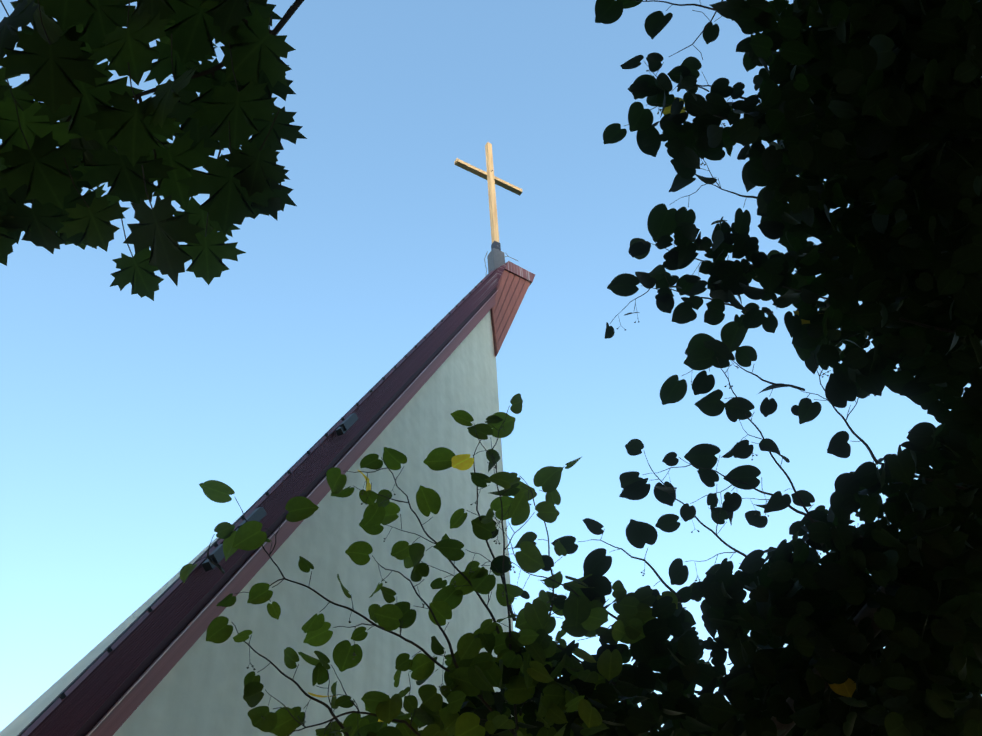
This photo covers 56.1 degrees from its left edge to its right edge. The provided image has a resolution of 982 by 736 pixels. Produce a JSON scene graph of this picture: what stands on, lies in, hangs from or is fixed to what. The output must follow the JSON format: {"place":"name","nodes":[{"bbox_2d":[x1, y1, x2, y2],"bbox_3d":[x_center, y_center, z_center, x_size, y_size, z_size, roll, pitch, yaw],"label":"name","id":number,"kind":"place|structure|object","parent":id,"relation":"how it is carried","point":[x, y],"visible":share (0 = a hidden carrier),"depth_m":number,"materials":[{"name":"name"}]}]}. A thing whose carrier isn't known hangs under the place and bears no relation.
{"place":"outdoors","nodes":[
{"label":"outdoors","id":0,"kind":"place"},
{"bbox_2d":[0,311,513,735],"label":"wall","id":1,"kind":"structure","parent":0,"point":[198,690],"depth_m":5.94,"materials":[{"name":"white paint"}]},
{"bbox_2d":[17,269,497,735],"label":"roof fascia","id":2,"kind":"structure","parent":1,"relation":"attached to","point":[106,693],"depth_m":4.66,"materials":[{"name":"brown wood"}]},
{"bbox_2d":[18,269,492,735],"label":"trim","id":3,"kind":"structure","parent":2,"relation":"attached to","point":[108,649],"depth_m":4.65,"materials":[{"name":"grey"}]},
{"bbox_2d":[202,413,357,571],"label":"floodlights","id":4,"kind":"object","parent":2,"relation":"attached to","point":[216,555],"visible":0.69,"depth_m":4.95,"materials":[{"name":"black plastic"}]},
{"bbox_2d":[454,142,521,272],"bbox_3d":[0.034,-2.278,13.143,0.195,3.333,1.136,-51,-62,36],"label":"cross","id":5,"kind":"object","parent":2,"relation":"on","point":[496,257],"visible":0.92,"depth_m":13.42,"materials":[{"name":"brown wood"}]},
{"bbox_2d":[490,261,534,356],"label":"soffit","id":6,"kind":"structure","parent":2,"relation":"attached to","point":[515,281],"depth_m":11.29,"materials":[{"name":"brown wood"}]},
{"bbox_2d":[0,0,981,731],"label":"sky","id":7,"kind":"structure","parent":0,"point":[116,406],"materials":[{"name":"blue"}]},
{"bbox_2d":[247,70,875,735],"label":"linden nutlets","id":8,"kind":"object","parent":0,"point":[529,504],"visible":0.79,"depth_m":2.98,"materials":[{"name":"green plant"}]},
{"label":"ground","id":9,"kind":"structure","parent":0,"visible":0},
{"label":"tree trunks and limbs","id":10,"kind":"object","parent":9,"relation":"on","visible":0},
{"bbox_2d":[0,0,967,735],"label":"tree branches","id":11,"kind":"object","parent":10,"relation":"attached to","point":[294,6],"visible":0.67,"depth_m":2.90,"materials":[{"name":"brown wood"}]},
{"bbox_2d":[0,0,306,300],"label":"maple","id":12,"kind":"object","parent":11,"relation":"attached to","point":[68,75],"visible":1,"depth_m":1.58,"materials":[{"name":"green plant"}]},
{"bbox_2d":[180,393,677,735],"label":"tree leaves","id":13,"kind":"object","parent":11,"relation":"attached to","point":[476,672],"visible":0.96,"depth_m":2.76,"materials":[{"name":"green plant"}]},
{"bbox_2d":[441,0,981,735],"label":"tree leaves","id":14,"kind":"object","parent":11,"relation":"attached to","point":[885,96],"visible":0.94,"depth_m":2.81,"materials":[{"name":"green plant"}]}
]}

